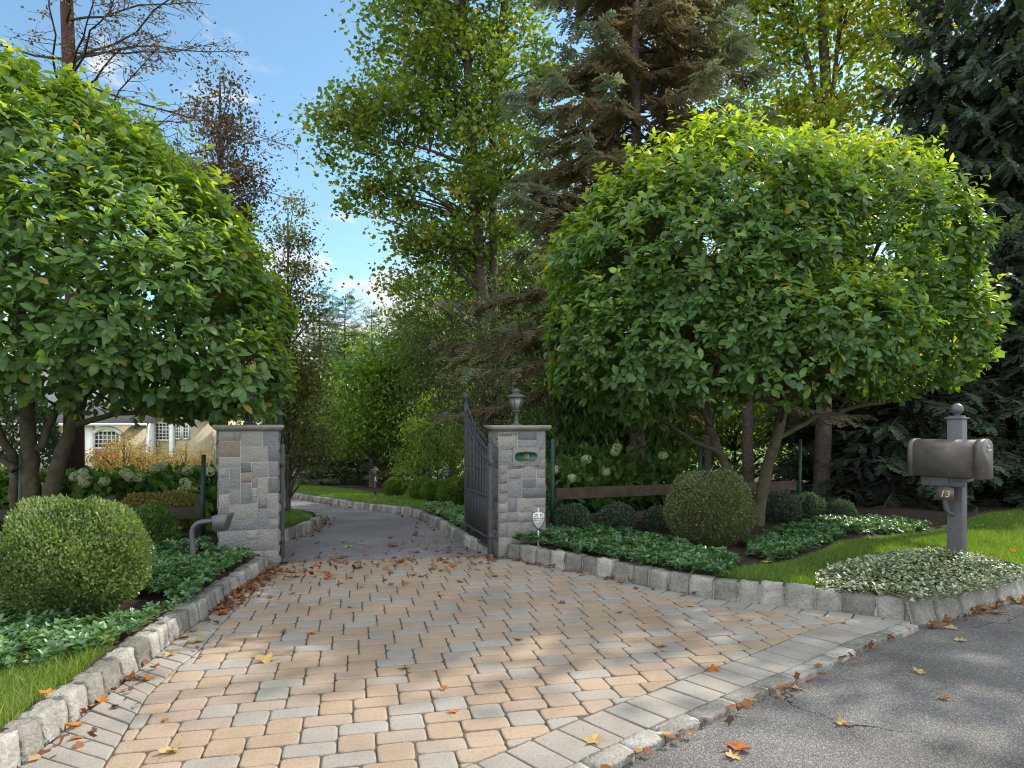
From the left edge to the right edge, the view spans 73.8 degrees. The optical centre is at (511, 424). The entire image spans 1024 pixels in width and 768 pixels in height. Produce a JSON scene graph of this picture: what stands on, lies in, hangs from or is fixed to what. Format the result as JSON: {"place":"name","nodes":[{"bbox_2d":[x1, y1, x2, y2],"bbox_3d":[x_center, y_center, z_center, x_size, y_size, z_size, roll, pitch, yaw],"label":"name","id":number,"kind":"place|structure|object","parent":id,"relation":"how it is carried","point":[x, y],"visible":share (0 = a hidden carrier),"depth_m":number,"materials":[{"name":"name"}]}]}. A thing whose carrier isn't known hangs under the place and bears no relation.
{"place":"outdoors","nodes":[
{"label":"outdoors","id":0,"kind":"place"},
{"bbox_2d":[0,631,120,727],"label":"grass","id":1,"kind":"structure","parent":0,"point":[17,683],"depth_m":3.51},
{"bbox_2d":[278,497,496,561],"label":"driveway","id":2,"kind":"structure","parent":0,"point":[373,530],"depth_m":8.67,"materials":[{"name":"asphalt"}]},
{"bbox_2d":[27,497,1023,767],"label":"leaf litter","id":3,"kind":"object","parent":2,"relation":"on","point":[237,595],"visible":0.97,"depth_m":5.52,"materials":[{"name":"plant"}]},
{"bbox_2d":[19,557,909,767],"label":"paving","id":4,"kind":"structure","parent":0,"point":[555,685],"depth_m":4.06,"materials":[{"name":"stone"}]},
{"bbox_2d":[158,741,181,753],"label":"fallen leaf","id":5,"kind":"object","parent":4,"relation":"on","point":[167,749],"visible":1,"depth_m":3.03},
{"bbox_2d":[252,652,277,663],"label":"fallen leaf","id":6,"kind":"object","parent":4,"relation":"on","point":[265,659],"visible":1,"depth_m":4.21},
{"bbox_2d":[583,732,604,743],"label":"fallen leaf","id":7,"kind":"object","parent":4,"relation":"on","point":[594,738],"visible":1,"depth_m":3.14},
{"bbox_2d":[0,0,1004,431],"label":"sky","id":8,"kind":"structure","parent":0,"point":[293,49],"materials":[{"name":"blue"}]},
{"bbox_2d":[0,442,1023,732],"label":"ground","id":9,"kind":"structure","parent":0,"point":[938,518],"depth_m":7.46,"materials":[{"name":"soil"}]},
{"bbox_2d":[0,463,8,523],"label":"hydrangea","id":10,"kind":"object","parent":9,"relation":"on","point":[4,470],"visible":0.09,"depth_m":9.11,"materials":[{"name":"green plant"}]},
{"bbox_2d":[0,388,71,469],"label":"evergreen bush","id":11,"kind":"object","parent":9,"relation":"on","point":[55,433],"visible":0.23,"depth_m":10.39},
{"bbox_2d":[0,467,74,523],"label":"hydrangea","id":12,"kind":"object","parent":9,"relation":"on","point":[4,502],"visible":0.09,"depth_m":9.10,"materials":[{"name":"green plant"}]},
{"bbox_2d":[0,493,156,619],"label":"boxwood bush","id":13,"kind":"object","parent":9,"relation":"on","point":[96,581],"visible":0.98,"depth_m":4.57,"materials":[{"name":"green plant"}]},
{"bbox_2d":[0,454,205,537],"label":"wooden fence","id":14,"kind":"object","parent":9,"relation":"on","point":[197,512],"visible":0.2,"depth_m":7.85,"materials":[{"name":"brown wood"}]},
{"bbox_2d":[64,464,158,523],"bbox_3d":[-5.460,1.012,9.276,1.304,0.978,1.309,0,0,45],"label":"hydrangea","id":15,"kind":"object","parent":9,"relation":"on","point":[86,481],"visible":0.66,"depth_m":9.05,"materials":[{"name":"green plant"}]},
{"bbox_2d":[0,372,252,474],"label":"house","id":16,"kind":"structure","parent":9,"relation":"on","point":[154,429],"depth_m":45.50,"materials":[{"name":"beige paint"}]},
{"bbox_2d":[94,430,120,448],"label":"window","id":17,"kind":"structure","parent":16,"relation":"in","point":[99,438],"depth_m":44.93,"materials":[{"name":"white glass"}]},
{"bbox_2d":[156,422,168,440],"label":"window","id":18,"kind":"structure","parent":16,"relation":"in","point":[162,429],"depth_m":45.96,"materials":[{"name":"white glass"}]},
{"bbox_2d":[175,425,181,438],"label":"window","id":19,"kind":"structure","parent":16,"relation":"in","point":[178,430],"depth_m":45.93,"materials":[{"name":"white glass"}]},
{"bbox_2d":[182,424,189,438],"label":"window","id":20,"kind":"structure","parent":16,"relation":"in","point":[185,431],"depth_m":45.93,"materials":[{"name":"white glass"}]},
{"bbox_2d":[0,535,257,668],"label":"ground cover","id":21,"kind":"object","parent":9,"relation":"on","point":[206,566],"visible":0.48,"depth_m":4.44,"materials":[{"name":"green plant"}]},
{"bbox_2d":[85,430,173,474],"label":"japanese maple","id":22,"kind":"object","parent":9,"relation":"on","point":[145,461],"visible":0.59,"depth_m":19.75,"materials":[{"name":"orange plant"}]},
{"bbox_2d":[99,502,182,545],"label":"bush","id":23,"kind":"object","parent":9,"relation":"on","point":[149,511],"visible":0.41,"depth_m":7.13,"materials":[{"name":"green plant"}]},
{"bbox_2d":[0,38,301,532],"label":"magnolia tree","id":24,"kind":"object","parent":9,"relation":"on","point":[127,362],"visible":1,"depth_m":6.62,"materials":[{"name":"green plant"}]},
{"bbox_2d":[0,0,304,472],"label":"larch tree","id":25,"kind":"object","parent":9,"relation":"on","point":[69,52],"visible":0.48,"depth_m":11.09,"materials":[{"name":"brown plant"}]},
{"bbox_2d":[110,461,210,506],"bbox_3d":[-4.852,0.982,9.462,1.481,0.976,1.262,0,0,-23],"label":"hydrangea","id":26,"kind":"object","parent":9,"relation":"on","point":[160,479],"visible":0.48,"depth_m":9.27,"materials":[{"name":"green plant"}]},
{"bbox_2d":[119,489,211,528],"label":"spirea bush","id":27,"kind":"object","parent":9,"relation":"on","point":[181,499],"visible":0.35,"depth_m":8.49,"materials":[{"name":"green plant"}]},
{"bbox_2d":[157,441,214,471],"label":"japanese maple","id":28,"kind":"object","parent":9,"relation":"on","point":[192,462],"visible":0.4,"depth_m":23.93,"materials":[{"name":"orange plant"}]},
{"bbox_2d":[166,461,217,515],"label":"hydrangea","id":29,"kind":"object","parent":9,"relation":"on","point":[211,490],"visible":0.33,"depth_m":9.33,"materials":[{"name":"green plant"}]},
{"bbox_2d":[189,512,233,554],"bbox_3d":[-2.848,1.082,6.438,0.394,0.498,0.170,0,0,0],"label":"intercom pedestal","id":30,"kind":"object","parent":9,"relation":"on","point":[220,522],"visible":0.93,"depth_m":6.42,"materials":[{"name":"grey paint"}]},
{"bbox_2d":[144,58,318,462],"bbox_3d":[-6.558,-3.332,16.107,3.928,10.237,3.875,0,0,0],"label":"pear tree","id":31,"kind":"object","parent":9,"relation":"on","point":[219,140],"visible":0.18,"depth_m":15.85,"materials":[{"name":"brown plant"}]},
{"bbox_2d":[212,425,283,567],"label":"gate pillar","id":32,"kind":"structure","parent":9,"relation":"on","point":[248,488],"depth_m":6.98,"materials":[{"name":"stone"}]},
{"bbox_2d":[243,391,261,424],"bbox_3d":[-2.784,-0.214,7.251,0.233,0.424,0.202,0,0,-19],"label":"pillar lantern","id":33,"kind":"object","parent":32,"relation":"on","point":[251,396],"visible":0.43,"depth_m":7.22,"materials":[{"name":"grey metal"}]},
{"bbox_2d":[278,395,284,557],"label":"iron gate","id":34,"kind":"structure","parent":32,"relation":"attached to","point":[282,500],"depth_m":7.18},
{"bbox_2d":[230,331,331,424],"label":"deciduous tree","id":35,"kind":"object","parent":9,"relation":"on","point":[239,422],"visible":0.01,"depth_m":43.41,"materials":[{"name":"green plant"}]},
{"bbox_2d":[256,276,310,478],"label":"pear tree","id":36,"kind":"object","parent":9,"relation":"on","point":[282,406],"visible":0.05,"depth_m":16.07,"materials":[{"name":"green plant"}]},
{"bbox_2d":[238,187,361,513],"bbox_3d":[-3.176,-1.098,10.325,1.974,5.036,1.872,0,0,0],"label":"pear tree","id":37,"kind":"object","parent":9,"relation":"on","point":[308,454],"visible":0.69,"depth_m":10.29,"materials":[{"name":"green plant"}]},
{"bbox_2d":[278,508,322,541],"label":"kerb","id":38,"kind":"structure","parent":9,"relation":"on","point":[302,528],"depth_m":9.18,"materials":[{"name":"grey stone"}]},
{"bbox_2d":[260,313,370,444],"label":"deciduous tree","id":39,"kind":"object","parent":9,"relation":"on","point":[339,346],"visible":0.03,"depth_m":47.14,"materials":[{"name":"green plant"}]},
{"bbox_2d":[205,482,440,533],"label":"grass","id":40,"kind":"structure","parent":9,"relation":"on","point":[291,517],"depth_m":15.78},
{"bbox_2d":[278,283,385,484],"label":"pine tree","id":41,"kind":"object","parent":9,"relation":"on","point":[321,479],"visible":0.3,"depth_m":29.85,"materials":[{"name":"green plant"}]},
{"bbox_2d":[285,288,379,483],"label":"pine tree","id":42,"kind":"object","parent":9,"relation":"on","point":[354,326],"visible":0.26,"depth_m":32.85,"materials":[{"name":"green plant"}]},
{"bbox_2d":[299,420,401,484],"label":"holly tree","id":43,"kind":"object","parent":9,"relation":"on","point":[344,470],"visible":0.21,"depth_m":29.59,"materials":[{"name":"green plant"}]},
{"bbox_2d":[326,305,413,478],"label":"pine tree","id":44,"kind":"object","parent":9,"relation":"on","point":[373,316],"visible":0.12,"depth_m":37.82,"materials":[{"name":"green plant"}]},
{"bbox_2d":[329,413,427,483],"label":"holly tree","id":45,"kind":"object","parent":9,"relation":"on","point":[385,478],"visible":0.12,"depth_m":30.29,"materials":[{"name":"green plant"}]},
{"bbox_2d":[300,320,464,486],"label":"maple tree","id":46,"kind":"object","parent":9,"relation":"on","point":[361,429],"visible":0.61,"depth_m":25.15,"materials":[{"name":"green plant"}]},
{"bbox_2d":[293,492,492,553],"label":"kerb","id":47,"kind":"structure","parent":9,"relation":"on","point":[455,532],"depth_m":11.40,"materials":[{"name":"grey stone"}]},
{"bbox_2d":[382,476,407,495],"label":"boxwood","id":48,"kind":"object","parent":9,"relation":"on","point":[388,483],"visible":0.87,"depth_m":17.68,"materials":[{"name":"green plant"}]},
{"bbox_2d":[362,303,439,479],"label":"pine tree","id":49,"kind":"object","parent":9,"relation":"on","point":[396,360],"visible":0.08,"depth_m":41.83,"materials":[{"name":"green plant"}]},
{"bbox_2d":[355,291,448,476],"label":"holly tree","id":50,"kind":"object","parent":9,"relation":"on","point":[391,326],"visible":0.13,"depth_m":25.48,"materials":[{"name":"green plant"}]},
{"bbox_2d":[363,292,463,479],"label":"deciduous tree","id":51,"kind":"object","parent":9,"relation":"on","point":[387,315],"visible":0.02,"depth_m":43.70,"materials":[{"name":"green plant"}]},
{"bbox_2d":[376,422,462,483],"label":"holly tree","id":52,"kind":"object","parent":9,"relation":"on","point":[425,470],"visible":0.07,"depth_m":28.56,"materials":[{"name":"green plant"}]},
{"bbox_2d":[407,476,433,499],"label":"boxwood","id":53,"kind":"object","parent":9,"relation":"on","point":[413,489],"visible":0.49,"depth_m":15.34,"materials":[{"name":"green plant"}]},
{"bbox_2d":[380,388,471,490],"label":"understory tree","id":54,"kind":"object","parent":9,"relation":"on","point":[434,453],"visible":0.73,"depth_m":17.39,"materials":[{"name":"green plant"}]},
{"bbox_2d":[419,480,440,501],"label":"boxwood","id":55,"kind":"object","parent":9,"relation":"on","point":[430,486],"visible":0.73,"depth_m":14.40,"materials":[{"name":"green plant"}]},
{"bbox_2d":[277,0,587,438],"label":"tulip tree","id":56,"kind":"object","parent":9,"relation":"on","point":[444,17],"visible":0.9,"depth_m":17.54,"materials":[{"name":"green plant"}]},
{"bbox_2d":[423,501,473,531],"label":"ground cover","id":57,"kind":"object","parent":9,"relation":"on","point":[452,512],"visible":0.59,"depth_m":9.75,"materials":[{"name":"green plant"}]},
{"bbox_2d":[384,285,514,475],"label":"holly tree","id":58,"kind":"object","parent":9,"relation":"on","point":[444,338],"visible":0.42,"depth_m":20.67,"materials":[{"name":"green plant"}]},
{"bbox_2d":[367,207,537,474],"bbox_3d":[-2.044,-2.626,23.220,5.844,9.734,5.477,0,0,0],"label":"oak tree","id":59,"kind":"object","parent":9,"relation":"on","point":[452,285],"visible":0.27,"depth_m":22.49,"materials":[{"name":"green plant"}]},
{"bbox_2d":[436,475,471,505],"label":"boxwood","id":60,"kind":"object","parent":9,"relation":"on","point":[448,486],"visible":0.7,"depth_m":12.96,"materials":[{"name":"green plant"}]},
{"bbox_2d":[400,177,547,431],"bbox_3d":[-0.309,-3.285,24.164,6.896,11.083,7.759,0,0,42],"label":"holly tree","id":61,"kind":"object","parent":9,"relation":"on","point":[522,276],"visible":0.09,"depth_m":23.48,"materials":[{"name":"green plant"}]},
{"bbox_2d":[423,265,546,472],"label":"holly tree","id":62,"kind":"object","parent":9,"relation":"on","point":[487,365],"visible":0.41,"depth_m":16.82,"materials":[{"name":"green plant"}]},
{"bbox_2d":[420,210,613,432],"bbox_3d":[0.612,-3.334,27.174,9.512,11.771,8.773,0,0,38],"label":"deciduous tree","id":63,"kind":"object","parent":9,"relation":"on","point":[531,247],"visible":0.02,"depth_m":25.80,"materials":[{"name":"green plant"}]},
{"bbox_2d":[483,425,551,557],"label":"gate pillar","id":64,"kind":"structure","parent":9,"relation":"on","point":[519,487],"depth_m":7.55,"materials":[{"name":"stone"}]},
{"bbox_2d":[464,393,493,553],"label":"iron gate","id":65,"kind":"structure","parent":64,"relation":"attached to","point":[478,506],"depth_m":7.92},
{"bbox_2d":[507,388,525,424],"bbox_3d":[0.051,-0.209,7.829,0.233,0.424,0.202,0,0,-13],"label":"pillar lantern","id":66,"kind":"object","parent":64,"relation":"on","point":[516,397],"visible":0.97,"depth_m":7.79,"materials":[{"name":"grey metal"}]},
{"bbox_2d":[532,508,544,545],"bbox_3d":[0.285,1.140,7.353,0.145,0.500,0.017,0,0,-8],"label":"alarm sign","id":67,"kind":"object","parent":9,"relation":"on","point":[538,518],"visible":0.86,"depth_m":7.35,"materials":[{"name":"white plastic"}]},
{"bbox_2d":[476,278,619,453],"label":"tree","id":68,"kind":"object","parent":9,"relation":"on","point":[538,317],"visible":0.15,"depth_m":12.45,"materials":[{"name":"green plant"}]},
{"bbox_2d":[476,256,627,474],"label":"holly tree","id":69,"kind":"object","parent":9,"relation":"on","point":[544,303],"visible":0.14,"depth_m":15.60,"materials":[{"name":"green plant"}]},
{"bbox_2d":[498,307,608,474],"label":"understory tree","id":70,"kind":"object","parent":9,"relation":"on","point":[529,406],"visible":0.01,"depth_m":18.59,"materials":[{"name":"green plant"}]},
{"bbox_2d":[553,503,591,528],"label":"boxwood","id":71,"kind":"object","parent":9,"relation":"on","point":[568,513],"visible":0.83,"depth_m":8.15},
{"bbox_2d":[535,375,622,501],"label":"hemlock tree","id":72,"kind":"object","parent":9,"relation":"on","point":[550,438],"depth_m":13.07,"materials":[{"name":"green plant"}]},
{"bbox_2d":[545,455,618,515],"bbox_3d":[0.969,0.969,10.220,1.155,1.068,1.128,0,0,-44],"label":"hydrangea","id":73,"kind":"object","parent":9,"relation":"on","point":[568,472],"visible":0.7,"depth_m":10.02,"materials":[{"name":"green plant"}]},
{"bbox_2d":[571,439,649,510],"bbox_3d":[1.481,0.872,10.590,1.332,1.327,1.110,0,0,0],"label":"hydrangea","id":74,"kind":"object","parent":9,"relation":"on","point":[622,468],"visible":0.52,"depth_m":10.43,"materials":[{"name":"green plant"}]},
{"bbox_2d":[597,501,637,532],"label":"boxwood","id":75,"kind":"object","parent":9,"relation":"on","point":[615,509],"visible":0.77,"depth_m":8.30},
{"bbox_2d":[527,357,708,471],"bbox_3d":[1.823,0.067,12.214,3.551,2.945,2.740,0,0,0],"label":"laurel shrub","id":76,"kind":"object","parent":9,"relation":"on","point":[606,432],"visible":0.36,"depth_m":11.80,"materials":[{"name":"green plant"}]},
{"bbox_2d":[422,0,879,507],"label":"spruce tree","id":77,"kind":"object","parent":9,"relation":"on","point":[623,66],"visible":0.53,"depth_m":11.22,"materials":[{"name":"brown plant"}]},
{"bbox_2d":[641,504,676,532],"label":"boxwood","id":78,"kind":"object","parent":9,"relation":"on","point":[648,518],"visible":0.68,"depth_m":8.48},
{"bbox_2d":[626,448,702,510],"bbox_3d":[2.411,0.939,10.789,1.167,1.155,1.151,0,0,-41],"label":"hydrangea","id":79,"kind":"object","parent":9,"relation":"on","point":[657,471],"visible":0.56,"depth_m":10.64,"materials":[{"name":"green plant"}]},
{"bbox_2d":[587,320,741,472],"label":"understory tree","id":80,"kind":"object","parent":9,"relation":"on","point":[720,435],"visible":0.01,"depth_m":16.19,"materials":[{"name":"green plant"}]},
{"bbox_2d":[550,438,801,524],"bbox_3d":[2.381,0.791,9.385,4.317,1.242,0.225,0,0,-25],"label":"wooden fence","id":81,"kind":"object","parent":9,"relation":"on","point":[794,487],"visible":0.41,"depth_m":8.93,"materials":[{"name":"brown wood"}]},
{"bbox_2d":[662,468,757,547],"bbox_3d":[2.206,0.912,7.624,1.072,0.883,1.027,0,0,0],"label":"boxwood bush","id":82,"kind":"object","parent":9,"relation":"on","point":[715,485],"visible":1,"depth_m":7.39,"materials":[{"name":"green plant"}]},
{"bbox_2d":[703,240,735,497],"bbox_3d":[4.612,-1.348,15.460,3.097,6.320,2.804,0,0,0],"label":"woodland trunk","id":83,"kind":"object","parent":9,"relation":"on","point":[708,459],"visible":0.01,"depth_m":15.39,"materials":[{"name":"brown wood"}]},
{"bbox_2d":[512,513,930,573],"bbox_3d":[2.737,1.246,8.350,5.425,0.204,2.928,0,0,-39],"label":"ground cover","id":84,"kind":"object","parent":9,"relation":"on","point":[679,552],"visible":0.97,"depth_m":7.24,"materials":[{"name":"green plant"}]},
{"bbox_2d":[703,221,784,499],"bbox_3d":[4.824,-1.382,14.406,3.133,6.251,2.881,0,0,0],"label":"woodland trunk","id":85,"kind":"object","parent":9,"relation":"on","point":[747,443],"visible":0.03,"depth_m":14.45,"materials":[{"name":"brown wood"}]},
{"bbox_2d":[657,309,872,479],"bbox_3d":[5.633,-0.699,17.117,7.714,5.099,4.259,0,0,0],"label":"understory tree","id":86,"kind":"object","parent":9,"relation":"on","point":[722,429],"visible":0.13,"depth_m":16.69,"materials":[{"name":"green plant"}]},
{"bbox_2d":[531,98,1016,525],"bbox_3d":[3.315,-1.462,9.119,6.151,5.745,4.387,0,0,0],"label":"magnolia tree","id":87,"kind":"object","parent":9,"relation":"on","point":[832,191],"visible":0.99,"depth_m":7.79,"materials":[{"name":"green plant"}]},
{"bbox_2d":[765,490,802,522],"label":"boxwood","id":88,"kind":"object","parent":9,"relation":"on","point":[782,499],"visible":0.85,"depth_m":8.98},
{"bbox_2d":[789,491,828,520],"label":"boxwood","id":89,"kind":"object","parent":9,"relation":"on","point":[813,500],"visible":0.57,"depth_m":9.20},
{"bbox_2d":[720,310,904,475],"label":"understory tree","id":90,"kind":"object","parent":9,"relation":"on","point":[759,426],"visible":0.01,"depth_m":19.84,"materials":[{"name":"green plant"}]},
{"bbox_2d":[680,0,972,349],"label":"tulip tree","id":91,"kind":"object","parent":9,"relation":"on","point":[823,107],"visible":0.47,"depth_m":19.26,"materials":[{"name":"green plant"}]},
{"bbox_2d":[731,294,946,502],"bbox_3d":[6.700,-0.242,14.073,4.247,5.218,4.550,0,0,-33],"label":"hemlock tree","id":92,"kind":"object","parent":9,"relation":"on","point":[790,468],"visible":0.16,"depth_m":14.24,"materials":[{"name":"green plant"}]},
{"bbox_2d":[825,498,857,516],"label":"boxwood","id":93,"kind":"object","parent":9,"relation":"on","point":[834,505],"visible":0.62,"depth_m":9.13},
{"bbox_2d":[787,221,899,496],"bbox_3d":[5.989,-1.458,13.180,2.702,6.243,3.171,0,0,-30],"label":"woodland trunk","id":94,"kind":"object","parent":9,"relation":"on","point":[823,448],"visible":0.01,"depth_m":13.03,"materials":[{"name":"brown wood"}]},
{"bbox_2d":[785,264,1022,511],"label":"hemlock tree","id":95,"kind":"object","parent":9,"relation":"on","point":[871,482],"visible":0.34,"depth_m":12.34,"materials":[{"name":"green plant"}]},
{"bbox_2d":[811,545,1023,601],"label":"creeper","id":96,"kind":"object","parent":9,"relation":"on","point":[896,557],"visible":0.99,"depth_m":5.63,"materials":[{"name":"green plant"}]},
{"bbox_2d":[866,0,1023,488],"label":"spruce tree","id":97,"kind":"object","parent":9,"relation":"on","point":[943,43],"visible":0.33,"depth_m":17.09,"materials":[{"name":"green plant"}]},
{"bbox_2d":[907,403,992,558],"bbox_3d":[4.025,0.575,6.231,0.370,1.549,0.628,0,0,-38],"label":"mailbox","id":98,"kind":"object","parent":9,"relation":"on","point":[955,461],"visible":0.98,"depth_m":6.22,"materials":[{"name":"grey paint"}]},
{"bbox_2d":[880,213,1023,508],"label":"hemlock tree","id":99,"kind":"object","parent":9,"relation":"on","point":[1011,455],"visible":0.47,"depth_m":12.49,"materials":[{"name":"green plant"}]},
{"bbox_2d":[891,565,1023,624],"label":"kerb","id":100,"kind":"structure","parent":9,"relation":"on","point":[920,612],"depth_m":5.26,"materials":[{"name":"grey stone"}]},
{"bbox_2d":[896,0,1023,499],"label":"spruce tree","id":101,"kind":"object","parent":9,"relation":"on","point":[1007,173],"visible":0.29,"depth_m":16.07,"materials":[{"name":"green plant"}]},
{"bbox_2d":[905,251,1023,501],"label":"hemlock tree","id":102,"kind":"object","parent":9,"relation":"on","point":[1016,376],"visible":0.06,"depth_m":13.75,"materials":[{"name":"green plant"}]},
{"bbox_2d":[21,599,1023,767],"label":"road","id":103,"kind":"structure","parent":0,"point":[888,705],"depth_m":3.47,"materials":[{"name":"asphalt"}]},
{"bbox_2d":[0,556,268,767],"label":"kerb","id":104,"kind":"structure","parent":103,"relation":"on","point":[33,730],"depth_m":3.75,"materials":[{"name":"grey stone"}]},
{"bbox_2d":[507,543,904,619],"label":"kerb","id":105,"kind":"structure","parent":103,"relation":"on","point":[802,596],"depth_m":5.69,"materials":[{"name":"grey stone"}]},
{"bbox_2d":[720,741,751,749],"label":"fallen leaf","id":106,"kind":"object","parent":103,"relation":"on","point":[739,745],"visible":1,"depth_m":3.11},
{"bbox_2d":[565,622,918,767],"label":"kerb","id":107,"kind":"structure","parent":103,"relation":"on","point":[654,737],"depth_m":3.52,"materials":[{"name":"grey stone"}]},
{"bbox_2d":[712,506,1023,587],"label":"grass","id":108,"kind":"structure","parent":0,"point":[1001,543],"depth_m":7.10,"materials":[{"name":"plant"}]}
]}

